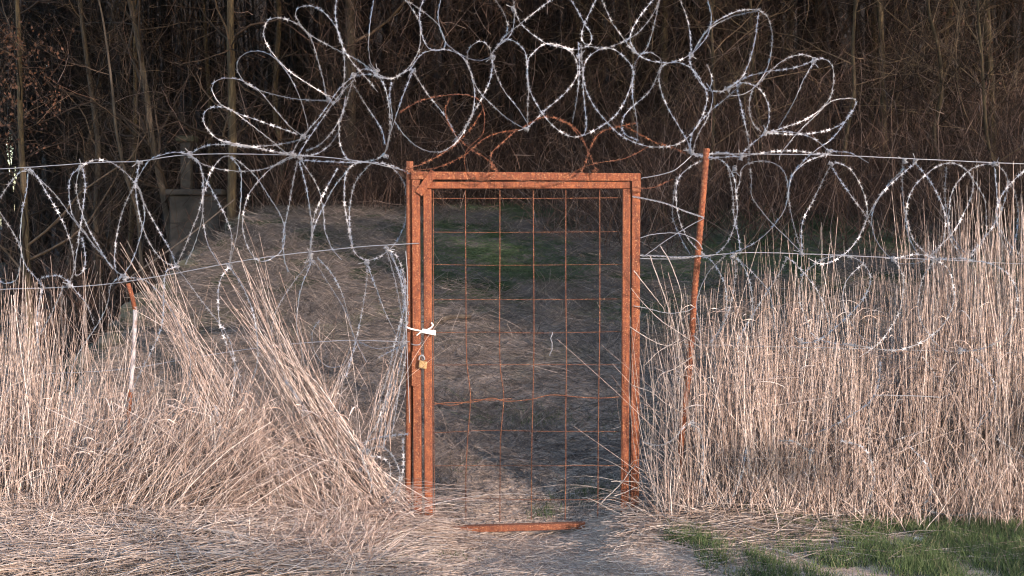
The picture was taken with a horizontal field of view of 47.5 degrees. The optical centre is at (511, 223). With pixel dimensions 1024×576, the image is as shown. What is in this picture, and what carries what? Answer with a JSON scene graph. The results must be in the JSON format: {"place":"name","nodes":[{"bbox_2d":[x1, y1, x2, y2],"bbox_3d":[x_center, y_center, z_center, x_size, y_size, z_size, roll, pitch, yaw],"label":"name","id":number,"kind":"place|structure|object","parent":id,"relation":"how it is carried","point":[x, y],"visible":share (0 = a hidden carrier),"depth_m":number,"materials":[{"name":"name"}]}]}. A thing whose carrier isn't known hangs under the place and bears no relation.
{"place":"outdoors","nodes":[
{"label":"outdoors","id":0,"kind":"place"},
{"bbox_2d":[0,137,15,225],"label":"sky","id":1,"kind":"structure","parent":0,"point":[9,137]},
{"bbox_2d":[432,314,470,325],"bbox_3d":[-0.592,0.932,11.305,0.420,0.108,0.066,0,0,-29],"label":"fallen branch","id":2,"kind":"object","parent":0,"point":[454,316],"visible":0.9,"depth_m":11.30,"materials":[{"name":"brown plant"}]},
{"bbox_2d":[0,0,1020,256],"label":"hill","id":3,"kind":"structure","parent":0,"point":[396,70],"depth_m":61.05,"materials":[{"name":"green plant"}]},
{"bbox_2d":[0,187,1023,575],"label":"ground","id":4,"kind":"structure","parent":0,"point":[376,239],"depth_m":11.35,"materials":[{"name":"brown plant"}]},
{"bbox_2d":[0,261,39,490],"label":"reed sheaf","id":5,"kind":"object","parent":4,"relation":"on","point":[19,359],"visible":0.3,"depth_m":6.91,"materials":[{"name":"beige plant"}]},
{"bbox_2d":[0,1,194,305],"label":"tree","id":6,"kind":"object","parent":4,"relation":"on","point":[106,154],"visible":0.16,"depth_m":26.95,"materials":[{"name":"brown plant"}]},
{"bbox_2d":[0,0,202,337],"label":"tree","id":7,"kind":"object","parent":4,"relation":"on","point":[92,94],"visible":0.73,"depth_m":18.86,"materials":[{"name":"brown plant"}]},
{"bbox_2d":[0,0,211,318],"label":"tree","id":8,"kind":"object","parent":4,"relation":"on","point":[78,218],"visible":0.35,"depth_m":23.96,"materials":[{"name":"brown plant"}]},
{"bbox_2d":[0,0,226,369],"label":"tree","id":9,"kind":"object","parent":4,"relation":"on","point":[17,45],"visible":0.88,"depth_m":16.98,"materials":[{"name":"brown plant"}]},
{"bbox_2d":[0,0,263,339],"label":"tree","id":10,"kind":"object","parent":4,"relation":"on","point":[140,242],"visible":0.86,"depth_m":16.43,"materials":[{"name":"brown plant"}]},
{"bbox_2d":[43,0,227,302],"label":"tree","id":11,"kind":"object","parent":4,"relation":"on","point":[133,156],"visible":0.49,"depth_m":20.02,"materials":[{"name":"brown plant"}]},
{"bbox_2d":[2,0,288,267],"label":"tree","id":12,"kind":"object","parent":4,"relation":"on","point":[136,34],"visible":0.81,"depth_m":17.96,"materials":[{"name":"brown plant"}]},
{"bbox_2d":[53,212,254,407],"bbox_3d":[-4.116,1.114,13.951,1.159,2.574,7.075,0,0,0],"label":"stone edging","id":13,"kind":"object","parent":4,"relation":"on","point":[130,310],"visible":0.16,"depth_m":11.38,"materials":[{"name":"grey stone"}]},
{"bbox_2d":[130,199,234,276],"bbox_3d":[-3.119,0.078,11.250,0.054,0.713,3.503,0,0,0],"label":"long stick","id":14,"kind":"object","parent":4,"relation":"on","point":[155,259],"visible":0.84,"depth_m":10.97,"materials":[{"name":"brown wood"}]},
{"bbox_2d":[165,189,226,271],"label":"concrete pier","id":15,"kind":"structure","parent":4,"relation":"on","point":[183,196],"depth_m":17.50,"materials":[{"name":"grey concrete"}]},
{"bbox_2d":[176,136,197,188],"bbox_3d":[-4.996,-0.937,17.900,0.277,0.823,0.280,0,0,0],"label":"sluice post","id":16,"kind":"object","parent":15,"relation":"on","point":[188,178],"visible":0.66,"depth_m":17.82,"materials":[{"name":"concrete"}]},
{"bbox_2d":[106,0,307,207],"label":"tree","id":17,"kind":"object","parent":4,"relation":"on","point":[206,71],"visible":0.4,"depth_m":22.98,"materials":[{"name":"brown plant"}]},
{"bbox_2d":[132,0,301,221],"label":"tree","id":18,"kind":"object","parent":4,"relation":"on","point":[232,116],"visible":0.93,"depth_m":16.96,"materials":[{"name":"brown plant"}]},
{"bbox_2d":[111,241,325,502],"bbox_3d":[-1.675,0.956,6.884,1.357,1.717,0.355,0,0,7],"label":"reed sheaf","id":19,"kind":"object","parent":4,"relation":"on","point":[200,374],"visible":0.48,"depth_m":6.86,"materials":[{"name":"beige plant"}]},
{"bbox_2d":[160,0,343,203],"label":"tree","id":20,"kind":"object","parent":4,"relation":"on","point":[276,68],"visible":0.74,"depth_m":20.00,"materials":[{"name":"brown plant"}]},
{"bbox_2d":[105,384,408,511],"bbox_3d":[-1.486,1.343,6.748,1.784,0.833,0.222,0,0,0],"label":"razor wire coil","id":21,"kind":"object","parent":4,"relation":"on","point":[380,457],"visible":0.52,"depth_m":6.71,"materials":[{"name":"metal"}]},
{"bbox_2d":[0,251,543,575],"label":"reed bed","id":22,"kind":"object","parent":4,"relation":"on","point":[215,478],"visible":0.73,"depth_m":6.56,"materials":[{"name":"beige plant"}]},
{"bbox_2d":[126,283,136,447],"bbox_3d":[-2.270,0.844,6.950,0.068,0.986,0.027,0,0,0],"label":"stake","id":23,"kind":"object","parent":22,"relation":"on","point":[134,306],"visible":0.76,"depth_m":6.94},
{"bbox_2d":[292,350,361,460],"bbox_3d":[-1.101,1.075,6.977,0.451,0.704,0.156,0,0,-21],"label":"reed sheaf","id":24,"kind":"object","parent":22,"relation":"on","point":[334,402],"visible":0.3,"depth_m":6.97,"materials":[{"name":"beige plant"}]},
{"bbox_2d":[365,342,405,451],"bbox_3d":[-0.735,1.002,7.016,0.278,0.725,0.164,0,0,-41],"label":"reed sheaf","id":25,"kind":"object","parent":22,"relation":"on","point":[383,426],"visible":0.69,"depth_m":6.97,"materials":[{"name":"beige plant"}]},
{"bbox_2d":[192,0,374,199],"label":"tree","id":26,"kind":"object","parent":4,"relation":"on","point":[316,95],"visible":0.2,"depth_m":26.02,"materials":[{"name":"brown plant"}]},
{"bbox_2d":[217,388,408,526],"bbox_3d":[-1.162,1.367,6.710,1.162,0.864,0.645,0,0,0],"label":"reed sheaf","id":27,"kind":"object","parent":4,"relation":"on","point":[343,480],"visible":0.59,"depth_m":6.68,"materials":[{"name":"beige plant"}]},
{"bbox_2d":[213,221,435,521],"bbox_3d":[-1.094,0.878,6.888,1.330,1.816,0.472,0,0,4],"label":"reed sheaf","id":28,"kind":"object","parent":4,"relation":"on","point":[321,425],"visible":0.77,"depth_m":6.80,"materials":[{"name":"beige plant"}]},
{"bbox_2d":[267,0,480,189],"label":"tree","id":29,"kind":"object","parent":4,"relation":"on","point":[391,91],"visible":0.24,"depth_m":27.12,"materials":[{"name":"brown plant"}]},
{"bbox_2d":[205,0,558,205],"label":"tree","id":30,"kind":"object","parent":4,"relation":"on","point":[348,72],"visible":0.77,"depth_m":18.92,"materials":[{"name":"brown plant"}]},
{"bbox_2d":[405,161,412,510],"bbox_3d":[-0.621,0.702,7.020,0.052,2.160,0.044,0,0,0],"label":"pipe post","id":31,"kind":"object","parent":4,"relation":"on","point":[408,451],"visible":0.87,"depth_m":7.00,"materials":[{"name":"brown metal"}]},
{"bbox_2d":[0,153,407,170],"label":"fence wire","id":32,"kind":"object","parent":31,"relation":"attached to","point":[193,154],"visible":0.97,"depth_m":7.02,"materials":[{"name":"metal"}]},
{"bbox_2d":[0,148,405,323],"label":"razor wire coil","id":33,"kind":"object","parent":32,"relation":"hanging from","point":[69,285],"visible":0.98,"depth_m":6.99,"materials":[{"name":"metal"}]},
{"bbox_2d":[0,246,409,445],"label":"razor wire coil","id":34,"kind":"object","parent":31,"relation":"attached to","point":[125,278],"visible":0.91,"depth_m":6.85,"materials":[{"name":"metal"}]},
{"bbox_2d":[405,251,409,422],"bbox_3d":[-0.623,0.673,6.954,0.027,1.026,0.021,0,0,0],"label":"fence wire","id":35,"kind":"object","parent":31,"relation":"attached to","point":[406,335],"visible":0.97,"depth_m":6.95,"materials":[{"name":"metal"}]},
{"bbox_2d":[356,0,498,194],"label":"tree","id":36,"kind":"object","parent":4,"relation":"on","point":[456,58],"visible":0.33,"depth_m":23.93,"materials":[{"name":"brown plant"}]},
{"bbox_2d":[0,0,1023,367],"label":"undergrowth","id":37,"kind":"object","parent":4,"relation":"on","point":[380,184],"visible":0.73,"depth_m":16.98,"materials":[{"name":"brown plant"}]},
{"bbox_2d":[0,0,1023,305],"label":"distant wood","id":38,"kind":"object","parent":4,"relation":"on","point":[36,18],"visible":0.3,"depth_m":27.32,"materials":[{"name":"brown plant"}]},
{"bbox_2d":[0,483,1023,575],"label":"straw litter","id":39,"kind":"object","parent":4,"relation":"on","point":[444,537],"visible":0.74,"depth_m":6.12,"materials":[{"name":"beige plant"}]},
{"bbox_2d":[420,0,613,202],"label":"tree","id":40,"kind":"object","parent":4,"relation":"on","point":[491,88],"visible":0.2,"depth_m":27.96,"materials":[{"name":"brown plant"}]},
{"bbox_2d":[411,170,640,513],"bbox_3d":[0.083,0.771,6.994,1.377,2.197,0.064,0,0,0],"label":"steel surround","id":41,"kind":"object","parent":4,"relation":"on","point":[427,178],"visible":0.77,"depth_m":6.97,"materials":[{"name":"orange metal"}]},
{"bbox_2d":[6,340,409,374],"bbox_3d":[-2.235,0.816,7.017,3.244,0.239,0.039,0,0,1],"label":"fence wire","id":42,"kind":"object","parent":41,"relation":"attached to","point":[231,351],"visible":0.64,"depth_m":7.02,"materials":[{"name":"metal"}]},
{"bbox_2d":[0,243,418,289],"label":"fence wire","id":43,"kind":"object","parent":41,"relation":"attached to","point":[217,265],"visible":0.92,"depth_m":7.02,"materials":[{"name":"metal"}]},
{"bbox_2d":[407,321,435,334],"bbox_3d":[-0.545,0.627,7.001,0.183,0.083,0.115,0,0,0],"label":"knotted cloth strip","id":44,"kind":"object","parent":41,"relation":"attached to","point":[428,331],"visible":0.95,"depth_m":6.95,"materials":[{"name":"white fabric"}]},
{"bbox_2d":[418,355,426,368],"bbox_3d":[-0.532,0.822,6.945,0.053,0.086,0.022,0,0,0],"label":"padlock","id":45,"kind":"object","parent":41,"relation":"hanging from","point":[421,364],"visible":1,"depth_m":6.93,"materials":[{"name":"gold metal"}]},
{"bbox_2d":[181,0,868,190],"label":"razor wire coil","id":46,"kind":"object","parent":41,"relation":"on","point":[633,50],"visible":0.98,"depth_m":6.96,"materials":[{"name":"metal"}]},
{"bbox_2d":[399,93,685,188],"bbox_3d":[0.182,-0.486,6.924,1.704,0.569,0.198,0,0,0],"label":"razor wire coil","id":47,"kind":"object","parent":41,"relation":"on","point":[492,166],"visible":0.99,"depth_m":6.92,"materials":[{"name":"metal"}]},
{"bbox_2d":[636,306,694,313],"bbox_3d":[0.910,0.511,6.951,0.367,0.049,0.013,0,0,2],"label":"fence wire","id":48,"kind":"object","parent":41,"relation":"attached to","point":[665,312],"visible":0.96,"depth_m":6.95,"materials":[{"name":"metal"}]},
{"bbox_2d":[641,156,690,178],"bbox_3d":[0.924,-0.339,6.966,0.303,0.138,0.023,0,0,-2],"label":"fence wire","id":49,"kind":"object","parent":41,"relation":"attached to","point":[667,172],"visible":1,"depth_m":6.96,"materials":[{"name":"metal"}]},
{"bbox_2d":[632,196,702,217],"bbox_3d":[0.933,-0.102,6.954,0.428,0.134,0.021,0,0,3],"label":"fence wire","id":50,"kind":"object","parent":41,"relation":"attached to","point":[668,204],"visible":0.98,"depth_m":6.95,"materials":[{"name":"metal"}]},
{"bbox_2d":[640,254,701,257],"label":"fence wire","id":51,"kind":"object","parent":41,"relation":"attached to","point":[674,256],"visible":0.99,"depth_m":6.96,"materials":[{"name":"metal"}]},
{"bbox_2d":[640,232,702,249],"bbox_3d":[0.953,0.102,6.955,0.378,0.104,0.016,0,0,0],"label":"fence wire","id":52,"kind":"object","parent":41,"relation":"attached to","point":[677,233],"visible":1,"depth_m":6.95,"materials":[{"name":"metal"}]},
{"bbox_2d":[423,182,630,532],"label":"gate","id":53,"kind":"structure","parent":4,"relation":"on","point":[429,402],"depth_m":6.99,"materials":[{"name":"orange metal"}]},
{"bbox_2d":[511,0,684,195],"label":"tree","id":54,"kind":"object","parent":4,"relation":"on","point":[593,56],"visible":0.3,"depth_m":23.97,"materials":[{"name":"brown plant"}]},
{"bbox_2d":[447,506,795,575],"bbox_3d":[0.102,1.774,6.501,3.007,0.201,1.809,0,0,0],"label":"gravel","id":55,"kind":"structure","parent":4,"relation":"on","point":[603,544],"depth_m":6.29,"materials":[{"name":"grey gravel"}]},
{"bbox_2d":[519,245,726,517],"bbox_3d":[0.891,0.956,7.081,1.533,1.657,0.962,0,0,-31],"label":"clump","id":56,"kind":"object","parent":4,"relation":"on","point":[653,500],"visible":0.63,"depth_m":6.91,"materials":[{"name":"beige plant"}]},
{"bbox_2d":[504,0,743,164],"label":"tree","id":57,"kind":"object","parent":4,"relation":"on","point":[571,63],"visible":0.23,"depth_m":25.92,"materials":[{"name":"brown plant"}]},
{"bbox_2d":[550,1,705,149],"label":"tree","id":58,"kind":"object","parent":4,"relation":"on","point":[654,74],"visible":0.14,"depth_m":26.87,"materials":[{"name":"brown plant"}]},
{"bbox_2d":[505,0,756,179],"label":"tree","id":59,"kind":"object","parent":4,"relation":"on","point":[632,55],"visible":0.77,"depth_m":16.64,"materials":[{"name":"brown plant"}]},
{"bbox_2d":[520,0,795,196],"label":"tree","id":60,"kind":"object","parent":4,"relation":"on","point":[662,47],"visible":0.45,"depth_m":18.96,"materials":[{"name":"brown plant"}]},
{"bbox_2d":[361,398,1023,575],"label":"grass","id":61,"kind":"structure","parent":4,"relation":"on","point":[915,561],"depth_m":6.16,"materials":[{"name":"green plant"}]},
{"bbox_2d":[676,148,709,478],"bbox_3d":[1.084,0.572,6.994,0.207,2.051,0.061,0,0,11],"label":"rebar post","id":62,"kind":"object","parent":4,"relation":"on","point":[700,225],"visible":0.75,"depth_m":6.98,"materials":[{"name":"brown metal"}]},
{"bbox_2d":[292,38,824,163],"bbox_3d":[0.297,-0.737,7.003,3.254,0.747,0.388,0,0,0],"label":"razor wire coil","id":63,"kind":"object","parent":62,"relation":"attached to","point":[493,57],"visible":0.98,"depth_m":6.99,"materials":[{"name":"metal"}]},
{"bbox_2d":[643,218,703,256],"bbox_3d":[0.963,0.082,6.952,0.368,0.238,0.010,0,0,2],"label":"fence wire","id":64,"kind":"object","parent":62,"relation":"attached to","point":[672,236],"visible":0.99,"depth_m":6.95,"materials":[{"name":"metal"}]},
{"bbox_2d":[640,252,1022,263],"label":"fence wire","id":65,"kind":"object","parent":62,"relation":"attached to","point":[831,254],"visible":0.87,"depth_m":7.00,"materials":[{"name":"metal"}]},
{"bbox_2d":[671,153,1023,265],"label":"razor wire coil","id":66,"kind":"object","parent":62,"relation":"attached to","point":[904,161],"visible":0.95,"depth_m":6.99,"materials":[{"name":"metal"}]},
{"bbox_2d":[685,344,1012,352],"bbox_3d":[2.442,0.757,6.998,2.809,0.074,0.013,0,0,0],"label":"fence wire","id":67,"kind":"object","parent":62,"relation":"attached to","point":[851,348],"visible":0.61,"depth_m":7.00,"materials":[{"name":"metal"}]},
{"bbox_2d":[691,153,1023,163],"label":"fence wire","id":68,"kind":"object","parent":62,"relation":"attached to","point":[880,157],"visible":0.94,"depth_m":7.00,"materials":[{"name":"metal"}]},
{"bbox_2d":[564,0,863,205],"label":"tree","id":69,"kind":"object","parent":4,"relation":"on","point":[753,64],"visible":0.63,"depth_m":16.98,"materials":[{"name":"brown plant"}]},
{"bbox_2d":[654,0,784,160],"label":"tree","id":70,"kind":"object","parent":4,"relation":"on","point":[731,60],"visible":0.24,"depth_m":25.07,"materials":[{"name":"brown plant"}]},
{"bbox_2d":[557,162,1023,535],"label":"reed bed","id":71,"kind":"object","parent":4,"relation":"on","point":[904,482],"visible":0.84,"depth_m":6.89,"materials":[{"name":"beige plant"}]},
{"bbox_2d":[644,420,1023,515],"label":"razor wire coil","id":72,"kind":"object","parent":71,"relation":"on","point":[809,453],"visible":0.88,"depth_m":6.70,"materials":[{"name":"metal"}]},
{"bbox_2d":[696,253,1018,439],"bbox_3d":[1.984,0.713,6.754,1.793,1.096,0.310,0,0,0],"label":"razor wire coil","id":73,"kind":"object","parent":71,"relation":"on","point":[893,258],"visible":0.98,"depth_m":6.74,"materials":[{"name":"metal"}]},
{"bbox_2d":[878,395,939,397],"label":"fence wire","id":74,"kind":"object","parent":71,"relation":"on","point":[907,395],"visible":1,"depth_m":6.60,"materials":[{"name":"metal"}]},
{"bbox_2d":[617,0,976,202],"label":"tree","id":75,"kind":"object","parent":4,"relation":"on","point":[712,50],"visible":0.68,"depth_m":16.49,"materials":[{"name":"brown plant"}]},
{"bbox_2d":[676,0,930,199],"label":"tree","id":76,"kind":"object","parent":4,"relation":"on","point":[790,26],"visible":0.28,"depth_m":21.99,"materials":[{"name":"brown plant"}]},
{"bbox_2d":[736,0,934,128],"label":"tree","id":77,"kind":"object","parent":4,"relation":"on","point":[817,1],"visible":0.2,"depth_m":26.87,"materials":[{"name":"brown plant"}]},
{"bbox_2d":[723,0,994,213],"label":"tree","id":78,"kind":"object","parent":4,"relation":"on","point":[855,6],"visible":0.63,"depth_m":16.06,"materials":[{"name":"brown plant"}]},
{"bbox_2d":[813,0,925,173],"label":"tree","id":79,"kind":"object","parent":4,"relation":"on","point":[873,33],"visible":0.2,"depth_m":21.97,"materials":[{"name":"brown plant"}]},
{"bbox_2d":[795,0,1023,212],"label":"tree","id":80,"kind":"object","parent":4,"relation":"on","point":[939,99],"visible":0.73,"depth_m":16.13,"materials":[{"name":"brown plant"}]},
{"bbox_2d":[829,0,1006,208],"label":"tree","id":81,"kind":"object","parent":4,"relation":"on","point":[988,58],"visible":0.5,"depth_m":16.91,"materials":[{"name":"brown plant"}]},
{"bbox_2d":[837,0,1017,201],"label":"tree","id":82,"kind":"object","parent":4,"relation":"on","point":[947,32],"visible":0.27,"depth_m":19.99,"materials":[{"name":"brown plant"}]},
{"bbox_2d":[837,0,1023,221],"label":"tree","id":83,"kind":"object","parent":4,"relation":"on","point":[978,20],"visible":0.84,"depth_m":15.53,"materials":[{"name":"brown plant"}]},
{"bbox_2d":[871,0,1009,209],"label":"tree","id":84,"kind":"object","parent":4,"relation":"on","point":[880,20],"visible":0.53,"depth_m":16.97,"materials":[{"name":"brown plant"}]},
{"bbox_2d":[976,0,1023,166],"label":"tree","id":85,"kind":"object","parent":4,"relation":"on","point":[1017,59],"visible":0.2,"depth_m":23.98,"materials":[{"name":"brown plant"}]}
]}

